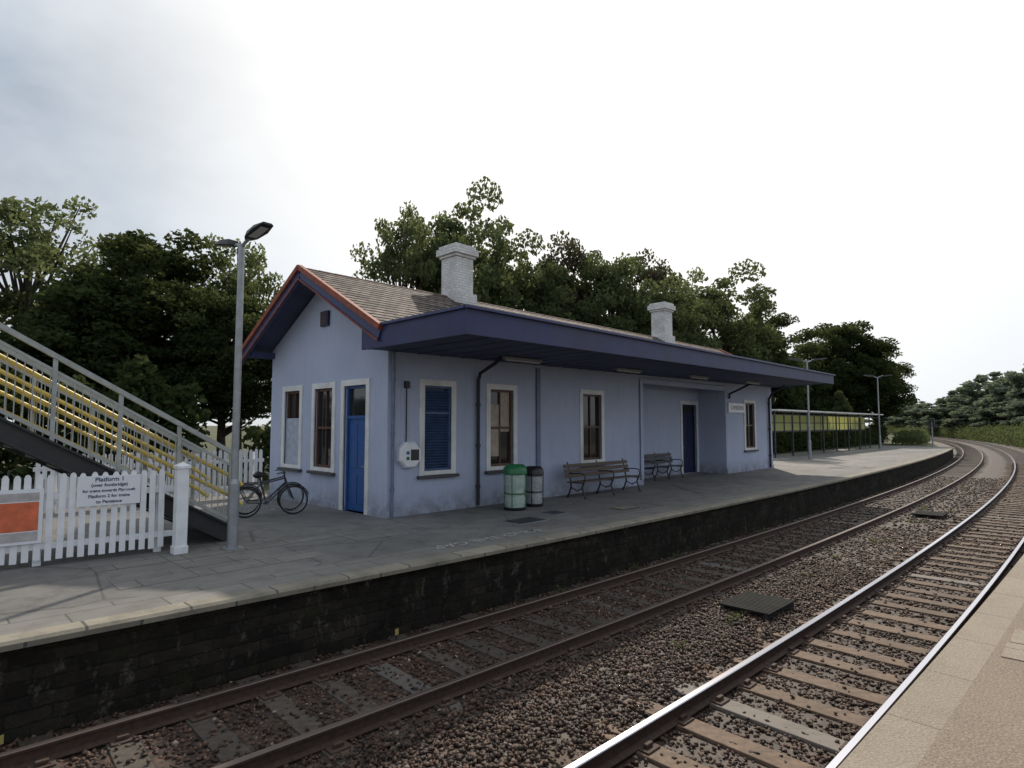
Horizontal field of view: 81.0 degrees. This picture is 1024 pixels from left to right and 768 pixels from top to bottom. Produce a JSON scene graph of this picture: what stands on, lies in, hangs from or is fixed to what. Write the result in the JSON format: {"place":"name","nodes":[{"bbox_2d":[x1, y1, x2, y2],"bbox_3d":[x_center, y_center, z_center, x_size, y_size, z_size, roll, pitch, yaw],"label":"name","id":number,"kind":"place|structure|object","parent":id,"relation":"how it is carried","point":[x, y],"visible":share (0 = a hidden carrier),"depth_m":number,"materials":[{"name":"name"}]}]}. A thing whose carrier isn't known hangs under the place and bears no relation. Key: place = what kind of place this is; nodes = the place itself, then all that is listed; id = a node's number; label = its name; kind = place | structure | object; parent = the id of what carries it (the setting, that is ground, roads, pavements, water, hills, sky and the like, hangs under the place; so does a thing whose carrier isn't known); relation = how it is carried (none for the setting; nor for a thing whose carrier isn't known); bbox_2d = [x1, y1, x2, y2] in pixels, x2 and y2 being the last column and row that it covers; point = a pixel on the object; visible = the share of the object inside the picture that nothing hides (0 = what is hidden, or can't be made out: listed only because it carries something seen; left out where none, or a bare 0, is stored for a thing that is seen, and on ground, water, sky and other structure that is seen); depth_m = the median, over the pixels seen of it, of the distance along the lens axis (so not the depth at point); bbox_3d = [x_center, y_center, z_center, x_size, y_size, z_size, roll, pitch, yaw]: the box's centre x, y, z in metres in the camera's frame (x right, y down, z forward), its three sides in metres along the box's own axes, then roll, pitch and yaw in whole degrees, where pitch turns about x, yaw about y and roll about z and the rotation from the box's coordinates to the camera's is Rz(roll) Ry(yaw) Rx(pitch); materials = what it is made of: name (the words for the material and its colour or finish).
{"place":"outdoors","nodes":[
{"label":"outdoors","id":0,"kind":"place"},
{"bbox_2d":[43,480,283,522],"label":"forecourt pavement","id":1,"kind":"structure","parent":0,"point":[202,502],"depth_m":15.00,"materials":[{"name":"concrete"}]},
{"bbox_2d":[33,449,263,512],"bbox_3d":[-8.936,2.383,15.300,0.160,1.332,5.200,-4,-5,44],"label":"picket fence","id":2,"kind":"object","parent":1,"relation":"on","point":[253,460],"visible":0.36,"depth_m":15.89,"materials":[{"name":"white wood"}]},
{"bbox_2d":[0,435,937,494],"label":"terrain","id":3,"kind":"structure","parent":0,"point":[211,447],"depth_m":42.84,"materials":[{"name":"green plant"}]},
{"bbox_2d":[0,235,34,340],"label":"tree","id":4,"kind":"object","parent":3,"relation":"on","point":[5,303],"visible":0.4,"depth_m":31.01,"materials":[{"name":"green plant"}]},
{"bbox_2d":[0,329,64,420],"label":"tree","id":5,"kind":"object","parent":3,"relation":"on","point":[4,337],"visible":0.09,"depth_m":24.92,"materials":[{"name":"green plant"}]},
{"bbox_2d":[0,195,137,461],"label":"tree","id":6,"kind":"object","parent":3,"relation":"on","point":[41,257],"visible":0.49,"depth_m":31.17,"materials":[{"name":"green plant"}]},
{"bbox_2d":[0,280,183,426],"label":"tree","id":7,"kind":"object","parent":3,"relation":"on","point":[45,325],"visible":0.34,"depth_m":26.13,"materials":[{"name":"green plant"}]},
{"bbox_2d":[0,352,211,484],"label":"hedge","id":8,"kind":"object","parent":3,"relation":"on","point":[175,403],"visible":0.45,"depth_m":23.31,"materials":[{"name":"green plant"}]},
{"bbox_2d":[21,227,257,463],"bbox_3d":[-18.812,-1.697,30.863,9.954,12.170,10.919,4,-5,-43],"label":"tree","id":9,"kind":"object","parent":3,"relation":"on","point":[136,257],"visible":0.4,"depth_m":28.18,"materials":[{"name":"green plant"}]},
{"bbox_2d":[155,284,272,466],"bbox_3d":[-13.967,-0.173,29.569,6.970,8.851,6.353,1,-4,-13],"label":"tree","id":10,"kind":"object","parent":3,"relation":"on","point":[217,385],"visible":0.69,"depth_m":28.29,"materials":[{"name":"green plant"}]},
{"bbox_2d":[172,232,284,450],"bbox_3d":[-15.863,-1.987,34.894,7.013,13.362,7.408,-1,-4,12],"label":"tree","id":11,"kind":"object","parent":3,"relation":"on","point":[253,261],"visible":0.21,"depth_m":34.52,"materials":[{"name":"green plant"}]},
{"bbox_2d":[255,298,272,408],"bbox_3d":[-12.601,-0.382,34.381,6.482,9.978,6.136,-1,-4,20],"label":"tree","id":12,"kind":"object","parent":3,"relation":"on","point":[267,303],"visible":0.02,"depth_m":33.35,"materials":[{"name":"green plant"}]},
{"bbox_2d":[350,200,446,293],"bbox_3d":[-6.749,-2.965,35.970,6.945,15.531,6.574,-1,-4,19],"label":"tree","id":13,"kind":"object","parent":3,"relation":"on","point":[387,257],"visible":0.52,"depth_m":35.25,"materials":[{"name":"green plant"}]},
{"bbox_2d":[371,210,454,292],"bbox_3d":[-5.894,-3.335,38.551,6.793,16.658,7.177,-1,-4,21],"label":"tree","id":14,"kind":"object","parent":3,"relation":"on","point":[440,223],"visible":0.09,"depth_m":37.83,"materials":[{"name":"green plant"}]},
{"bbox_2d":[407,176,523,308],"bbox_3d":[-3.064,-3.743,37.853,7.524,17.354,8.489,0,-4,-6],"label":"tree","id":15,"kind":"object","parent":3,"relation":"on","point":[508,291],"visible":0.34,"depth_m":36.86,"materials":[{"name":"green plant"}]},
{"bbox_2d":[473,237,532,303],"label":"tree","id":16,"kind":"object","parent":3,"relation":"on","point":[484,256],"visible":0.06,"depth_m":40.25,"materials":[{"name":"green plant"}]},
{"bbox_2d":[480,228,556,315],"bbox_3d":[-0.044,-2.491,41.424,7.524,15.279,8.489,0,-4,2],"label":"tree","id":17,"kind":"object","parent":3,"relation":"on","point":[526,276],"visible":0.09,"depth_m":39.51,"materials":[{"name":"green plant"}]},
{"bbox_2d":[240,406,798,480],"bbox_3d":[8.729,2.320,39.638,3.132,5.184,51.284,-4,-5,44],"label":"hedge","id":18,"kind":"object","parent":3,"relation":"on","point":[256,435],"depth_m":21.60,"materials":[{"name":"green plant"}]},
{"bbox_2d":[538,230,595,323],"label":"tree","id":19,"kind":"object","parent":3,"relation":"on","point":[572,259],"visible":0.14,"depth_m":43.26,"materials":[{"name":"green plant"}]},
{"bbox_2d":[507,260,633,329],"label":"tree","id":20,"kind":"object","parent":3,"relation":"on","point":[582,312],"visible":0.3,"depth_m":40.69,"materials":[{"name":"green plant"}]},
{"bbox_2d":[571,249,678,335],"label":"tree","id":21,"kind":"object","parent":3,"relation":"on","point":[625,269],"visible":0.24,"depth_m":42.90,"materials":[{"name":"green plant"}]},
{"bbox_2d":[610,248,680,332],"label":"tree","id":22,"kind":"object","parent":3,"relation":"on","point":[658,274],"visible":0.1,"depth_m":48.52,"materials":[{"name":"green plant"}]},
{"bbox_2d":[618,276,723,349],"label":"tree","id":23,"kind":"object","parent":3,"relation":"on","point":[686,335],"visible":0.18,"depth_m":44.28,"materials":[{"name":"green plant"}]},
{"bbox_2d":[659,266,726,340],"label":"tree","id":24,"kind":"object","parent":3,"relation":"on","point":[686,299],"visible":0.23,"depth_m":49.87,"materials":[{"name":"green plant"}]},
{"bbox_2d":[680,258,785,361],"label":"tree","id":25,"kind":"object","parent":3,"relation":"on","point":[746,345],"visible":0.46,"depth_m":49.79,"materials":[{"name":"green plant"}]},
{"bbox_2d":[712,303,790,396],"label":"tree","id":26,"kind":"object","parent":3,"relation":"on","point":[769,315],"visible":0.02,"depth_m":57.17,"materials":[{"name":"green plant"}]},
{"bbox_2d":[740,312,813,414],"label":"tree","id":27,"kind":"object","parent":3,"relation":"on","point":[791,400],"visible":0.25,"depth_m":53.58,"materials":[{"name":"green plant"}]},
{"bbox_2d":[775,342,834,415],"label":"tree","id":28,"kind":"object","parent":3,"relation":"on","point":[818,402],"visible":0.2,"depth_m":61.53,"materials":[{"name":"green plant"}]},
{"bbox_2d":[772,424,889,452],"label":"hedge","id":29,"kind":"object","parent":3,"relation":"on","point":[783,442],"visible":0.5,"depth_m":50.55,"materials":[{"name":"green plant"}]},
{"bbox_2d":[792,329,870,410],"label":"tree","id":30,"kind":"object","parent":3,"relation":"on","point":[838,358],"visible":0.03,"depth_m":67.71,"materials":[{"name":"green plant"}]},
{"bbox_2d":[791,326,876,415],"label":"tree","id":31,"kind":"object","parent":3,"relation":"on","point":[845,385],"visible":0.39,"depth_m":64.28,"materials":[{"name":"green plant"}]},
{"bbox_2d":[828,390,856,438],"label":"conifer tree","id":32,"kind":"object","parent":3,"relation":"on","point":[841,404],"visible":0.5,"depth_m":55.68,"materials":[{"name":"green plant"}]},
{"bbox_2d":[809,320,907,416],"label":"tree","id":33,"kind":"object","parent":3,"relation":"on","point":[870,349],"visible":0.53,"depth_m":65.60,"materials":[{"name":"green plant"}]},
{"bbox_2d":[859,353,919,424],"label":"tree","id":34,"kind":"object","parent":3,"relation":"on","point":[887,409],"visible":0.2,"depth_m":69.47,"materials":[{"name":"green plant"}]},
{"bbox_2d":[891,426,929,444],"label":"lineside scrub","id":35,"kind":"object","parent":3,"relation":"on","point":[913,435],"visible":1,"depth_m":63.05,"materials":[{"name":"green plant"}]},
{"bbox_2d":[0,446,954,745],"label":"station platform","id":36,"kind":"structure","parent":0,"point":[80,642],"depth_m":8.69,"materials":[{"name":"concrete"}]},
{"bbox_2d":[0,469,173,566],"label":"picket fence","id":37,"kind":"object","parent":36,"relation":"on","point":[156,490],"visible":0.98,"depth_m":8.88,"materials":[{"name":"white wood"}]},
{"bbox_2d":[0,488,43,546],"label":"poster board","id":38,"kind":"object","parent":37,"relation":"attached to","point":[21,516],"visible":1,"depth_m":8.35,"materials":[{"name":"orange paper"}]},
{"bbox_2d":[76,474,140,506],"bbox_3d":[-6.065,1.600,9.041,0.800,0.440,0.029,3,-5,-40],"label":"platform sign","id":39,"kind":"object","parent":37,"relation":"attached to","point":[106,490],"visible":1,"depth_m":9.02,"materials":[{"name":"white metal"}]},
{"bbox_2d":[0,322,242,541],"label":"footbridge stair","id":40,"kind":"object","parent":36,"relation":"on","point":[32,445],"visible":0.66,"depth_m":9.59,"materials":[{"name":"metal"}]},
{"bbox_2d":[87,526,401,589],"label":"pavement slabs","id":41,"kind":"structure","parent":36,"relation":"on","point":[205,562],"depth_m":8.92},
{"bbox_2d":[170,462,190,554],"bbox_3d":[-5.201,1.937,9.422,0.200,1.420,0.200,-4,-5,44],"label":"fence post","id":42,"kind":"object","parent":41,"relation":"on","point":[179,545],"visible":1,"depth_m":9.36,"materials":[{"name":"white wood"}]},
{"bbox_2d":[214,221,272,550],"bbox_3d":[-4.526,0.074,9.884,1.720,5.200,0.280,-3,-5,40],"label":"platform lamp","id":43,"kind":"object","parent":41,"relation":"on","point":[258,231],"visible":1,"depth_m":9.80,"materials":[{"name":"metal"}]},
{"bbox_2d":[239,472,308,517],"bbox_3d":[-5.351,2.426,13.268,1.680,0.972,0.548,3,-11,-33],"label":"bicycle","id":44,"kind":"object","parent":36,"relation":"on","point":[256,475],"visible":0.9,"depth_m":13.23,"materials":[{"name":"metal"}]},
{"bbox_2d":[436,529,542,548],"bbox_3d":[-0.378,2.723,10.601,2.454,0.001,0.246,4,-5,-44],"label":"platform lettering","id":45,"kind":"object","parent":36,"relation":"on","point":[526,531],"visible":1,"depth_m":10.57,"materials":[{"name":"paint"}]},
{"bbox_2d":[503,464,526,510],"bbox_3d":[0.072,2.448,14.258,0.571,1.060,0.571,-4,-5,44],"label":"litter bin","id":46,"kind":"object","parent":36,"relation":"on","point":[514,489],"visible":1,"depth_m":14.05,"materials":[{"name":"green plastic"}]},
{"bbox_2d":[499,517,549,524],"bbox_3d":[0.269,2.860,12.566,0.600,0.018,0.900,-4,-5,44],"label":"inspection cover","id":47,"kind":"object","parent":36,"relation":"on","point":[523,520],"visible":1,"depth_m":12.52,"materials":[{"name":"metal"}]},
{"bbox_2d":[525,466,543,506],"bbox_3d":[0.544,2.537,14.910,0.500,0.970,0.500,-4,-5,44],"label":"litter bin","id":48,"kind":"object","parent":36,"relation":"on","point":[534,483],"visible":0.91,"depth_m":14.72,"materials":[{"name":"black plastic"}]},
{"bbox_2d":[242,242,835,518],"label":"station building","id":49,"kind":"structure","parent":36,"relation":"on","point":[463,389],"depth_m":15.46,"materials":[{"name":"blue paint"}]},
{"bbox_2d":[277,385,302,471],"bbox_3d":[-5.904,1.188,16.135,1.250,2.270,0.230,-4,-5,44],"label":"window","id":50,"kind":"structure","parent":49,"relation":"in","point":[292,432],"depth_m":16.21,"materials":[{"name":"white paint"}]},
{"bbox_2d":[306,382,335,475],"bbox_3d":[-4.695,1.107,14.957,1.270,2.270,0.230,-4,-5,44],"label":"window","id":51,"kind":"structure","parent":49,"relation":"in","point":[326,398],"depth_m":15.07,"materials":[{"name":"white paint"}]},
{"bbox_2d":[338,378,370,514],"bbox_3d":[-3.599,1.424,13.944,1.240,3.060,0.195,-4,-5,44],"label":"door","id":52,"kind":"structure","parent":49,"relation":"in","point":[358,397],"depth_m":14.04,"materials":[{"name":"blue paint"}]},
{"bbox_2d":[396,442,420,467],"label":"help point","id":53,"kind":"structure","parent":49,"relation":"attached to","point":[408,454],"depth_m":13.19,"materials":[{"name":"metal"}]},
{"bbox_2d":[417,379,459,479],"bbox_3d":[-1.738,1.042,14.009,0.230,2.270,1.180,-4,-5,44],"label":"window","id":54,"kind":"structure","parent":49,"relation":"in","point":[436,401],"depth_m":14.05,"materials":[{"name":"blue paint"}]},
{"bbox_2d":[484,383,517,473],"bbox_3d":[-0.271,1.145,15.509,0.230,2.270,1.220,-4,-5,44],"label":"window","id":55,"kind":"structure","parent":49,"relation":"in","point":[499,421],"depth_m":15.59,"materials":[{"name":"white paint"}]},
{"bbox_2d":[579,389,604,462],"bbox_3d":[2.405,1.291,18.301,0.155,2.220,1.220,-4,-5,44],"label":"window","id":56,"kind":"structure","parent":49,"relation":"in","point":[590,412],"depth_m":18.38,"materials":[{"name":"white paint"}]},
{"bbox_2d":[680,401,698,473],"bbox_3d":[7.356,2.210,25.075,0.195,2.970,1.480,-4,-5,44],"label":"door frame","id":57,"kind":"structure","parent":49,"relation":"in","point":[688,420],"depth_m":25.19,"materials":[{"name":"blue paint"}]},
{"bbox_2d":[727,403,744,412],"bbox_3d":[9.551,1.023,25.531,0.074,0.400,1.600,-4,-5,44],"label":"station name sign","id":58,"kind":"object","parent":49,"relation":"attached to","point":[735,408],"visible":1,"depth_m":25.40,"materials":[{"name":"white metal"}]},
{"bbox_2d":[743,400,758,451],"bbox_3d":[10.509,1.848,26.533,0.230,2.270,1.350,-4,-5,44],"label":"window","id":59,"kind":"structure","parent":49,"relation":"in","point":[749,442],"depth_m":26.72,"materials":[{"name":"white paint"}]},
{"bbox_2d":[539,510,569,514],"bbox_3d":[0.962,2.938,13.704,0.500,0.018,0.500,-4,-5,44],"label":"inspection cover","id":60,"kind":"object","parent":36,"relation":"on","point":[552,512],"visible":1,"depth_m":13.66,"materials":[{"name":"metal"}]},
{"bbox_2d":[563,458,641,498],"bbox_3d":[2.707,2.714,17.404,0.702,0.992,3.100,-4,-5,44],"label":"platform bench","id":61,"kind":"object","parent":36,"relation":"on","point":[601,470],"visible":1,"depth_m":17.36,"materials":[{"name":"brown wood"}]},
{"bbox_2d":[609,505,638,509],"bbox_3d":[2.720,2.993,14.501,0.400,0.018,0.700,-4,-5,44],"label":"access cover","id":62,"kind":"object","parent":36,"relation":"on","point":[625,507],"visible":1,"depth_m":14.49,"materials":[{"name":"metal"}]},
{"bbox_2d":[644,452,683,480],"bbox_3d":[5.615,3.059,22.449,0.702,0.992,2.300,-4,-5,44],"label":"platform bench","id":63,"kind":"object","parent":36,"relation":"on","point":[657,459],"visible":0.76,"depth_m":22.56,"materials":[{"name":"wood"}]},
{"bbox_2d":[787,358,826,459],"bbox_3d":[17.183,1.434,34.773,2.236,5.880,0.364,0,-4,0],"label":"platform lamp","id":64,"kind":"object","parent":36,"relation":"on","point":[809,437],"visible":1,"depth_m":34.72,"materials":[{"name":"metal"}]},
{"bbox_2d":[771,409,882,457],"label":"cycle shelter","id":65,"kind":"object","parent":36,"relation":"on","point":[784,422],"visible":0.85,"depth_m":45.15,"materials":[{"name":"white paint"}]},
{"bbox_2d":[862,375,890,448],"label":"platform lamp","id":66,"kind":"object","parent":36,"relation":"on","point":[878,407],"visible":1,"depth_m":51.24,"materials":[{"name":"metal"}]},
{"bbox_2d":[929,418,934,446],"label":"signal post","id":67,"kind":"object","parent":36,"relation":"on","point":[931,422],"visible":0.93,"depth_m":54.65,"materials":[{"name":"metal"}]},
{"bbox_2d":[0,438,1023,767],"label":"trackbed","id":68,"kind":"structure","parent":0,"point":[996,466],"depth_m":6.82,"materials":[{"name":"grey gravel"}]},
{"bbox_2d":[395,628,398,639],"bbox_3d":[-1.573,3.425,8.168,0.018,0.180,0.064,-3,-5,33],"label":"trackside marker","id":69,"kind":"object","parent":68,"relation":"on","point":[396,632],"visible":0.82,"depth_m":8.16,"materials":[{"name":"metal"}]},
{"bbox_2d":[0,438,989,767],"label":"railway track","id":70,"kind":"structure","parent":68,"relation":"on","point":[192,712],"depth_m":7.24,"materials":[{"name":"wood"}]},
{"bbox_2d":[0,475,1023,767],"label":"ballast stones","id":71,"kind":"object","parent":68,"relation":"on","point":[832,571],"visible":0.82,"depth_m":7.16,"materials":[{"name":"grey gravel"}]},
{"bbox_2d":[0,734,3,744],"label":"trackside marker","id":72,"kind":"object","parent":71,"relation":"on","point":[1,739],"visible":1,"depth_m":5.37,"materials":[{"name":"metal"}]},
{"bbox_2d":[719,591,794,619],"bbox_3d":[3.918,3.524,9.582,1.000,0.095,0.800,4,-5,-44],"label":"track board","id":73,"kind":"object","parent":71,"relation":"on","point":[768,607],"visible":1,"depth_m":9.48,"materials":[{"name":"metal"}]},
{"bbox_2d":[912,510,947,518],"bbox_3d":[13.411,4.183,19.228,0.800,0.095,1.000,-4,-5,44],"label":"track board","id":74,"kind":"object","parent":71,"relation":"on","point":[941,515],"visible":1,"depth_m":19.13,"materials":[{"name":"metal"}]},
{"bbox_2d":[556,480,973,651],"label":"weeds","id":75,"kind":"object","parent":68,"relation":"on","point":[739,614],"visible":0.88,"depth_m":13.10,"materials":[{"name":"green plant"}]},
{"bbox_2d":[540,434,1023,767],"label":"railway track","id":76,"kind":"structure","parent":68,"relation":"on","point":[638,739],"depth_m":7.33,"materials":[{"name":"grey"}]},
{"bbox_2d":[0,0,1023,425],"label":"sky","id":77,"kind":"structure","parent":0,"point":[867,154],"materials":[{"name":"white"}]},
{"bbox_2d":[61,426,1021,445],"bbox_3d":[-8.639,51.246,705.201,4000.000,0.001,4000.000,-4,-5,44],"label":"ground","id":78,"kind":"structure","parent":0,"point":[213,431],"depth_m":215.81,"materials":[{"name":"green plant"}]},
{"bbox_2d":[865,417,891,426],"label":"tree","id":79,"kind":"object","parent":78,"relation":"on","point":[872,421],"visible":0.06,"depth_m":225.80,"materials":[{"name":"green plant"}]},
{"bbox_2d":[884,405,918,426],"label":"tree","id":80,"kind":"object","parent":78,"relation":"on","point":[897,421],"visible":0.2,"depth_m":183.93,"materials":[{"name":"green plant"}]},
{"bbox_2d":[888,400,927,426],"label":"tree","id":81,"kind":"object","parent":78,"relation":"on","point":[920,402],"visible":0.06,"depth_m":199.34,"materials":[{"name":"green plant"}]},
{"bbox_2d":[904,403,934,428],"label":"tree","id":82,"kind":"object","parent":78,"relation":"on","point":[915,414],"visible":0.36,"depth_m":169.01,"materials":[{"name":"green plant"}]},
{"bbox_2d":[916,415,949,430],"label":"tree","id":83,"kind":"object","parent":78,"relation":"on","point":[923,419],"visible":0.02,"depth_m":162.86,"materials":[{"name":"green plant"}]},
{"bbox_2d":[920,402,964,434],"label":"tree","id":84,"kind":"object","parent":78,"relation":"on","point":[940,411],"visible":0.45,"depth_m":148.77,"materials":[{"name":"green plant"}]},
{"bbox_2d":[933,390,959,407],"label":"tree","id":85,"kind":"object","parent":78,"relation":"on","point":[942,399],"visible":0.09,"depth_m":161.71,"materials":[{"name":"green plant"}]},
{"bbox_2d":[883,422,1023,447],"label":"lineside scrub","id":86,"kind":"object","parent":78,"relation":"on","point":[1008,435],"visible":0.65,"depth_m":105.67,"materials":[{"name":"green plant"}]},
{"bbox_2d":[940,393,974,419],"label":"tree","id":87,"kind":"object","parent":78,"relation":"on","point":[959,400],"visible":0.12,"depth_m":151.48,"materials":[{"name":"green plant"}]},
{"bbox_2d":[940,406,985,429],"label":"tree","id":88,"kind":"object","parent":78,"relation":"on","point":[966,413],"visible":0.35,"depth_m":132.44,"materials":[{"name":"green plant"}]},
{"bbox_2d":[955,371,1003,418],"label":"tree","id":89,"kind":"object","parent":78,"relation":"on","point":[972,390],"visible":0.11,"depth_m":139.05,"materials":[{"name":"green plant"}]},
{"bbox_2d":[969,401,1009,430],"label":"tree","id":90,"kind":"object","parent":78,"relation":"on","point":[990,416],"visible":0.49,"depth_m":116.12,"materials":[{"name":"green plant"}]},
{"bbox_2d":[978,394,1005,400],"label":"tree","id":91,"kind":"object","parent":78,"relation":"on","point":[990,395],"visible":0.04,"depth_m":130.07,"materials":[{"name":"green plant"}]},
{"bbox_2d":[972,371,1023,409],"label":"tree","id":92,"kind":"object","parent":78,"relation":"on","point":[1002,387],"visible":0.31,"depth_m":124.54,"materials":[{"name":"green plant"}]},
{"bbox_2d":[996,400,1023,426],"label":"tree","id":93,"kind":"object","parent":78,"relation":"on","point":[1013,410],"visible":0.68,"depth_m":103.43,"materials":[{"name":"green plant"}]},
{"bbox_2d":[1004,364,1023,419],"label":"tree","id":94,"kind":"object","parent":78,"relation":"on","point":[1015,380],"visible":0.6,"depth_m":113.32,"materials":[{"name":"green plant"}]},
{"bbox_2d":[838,554,1023,767],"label":"opposite platform","id":95,"kind":"structure","parent":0,"point":[959,703],"depth_m":3.51,"materials":[{"name":"beige concrete"}]},
{"bbox_2d":[1001,629,1023,661],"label":"paving strip","id":96,"kind":"object","parent":95,"relation":"on","point":[1014,648],"visible":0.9,"depth_m":4.45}
]}

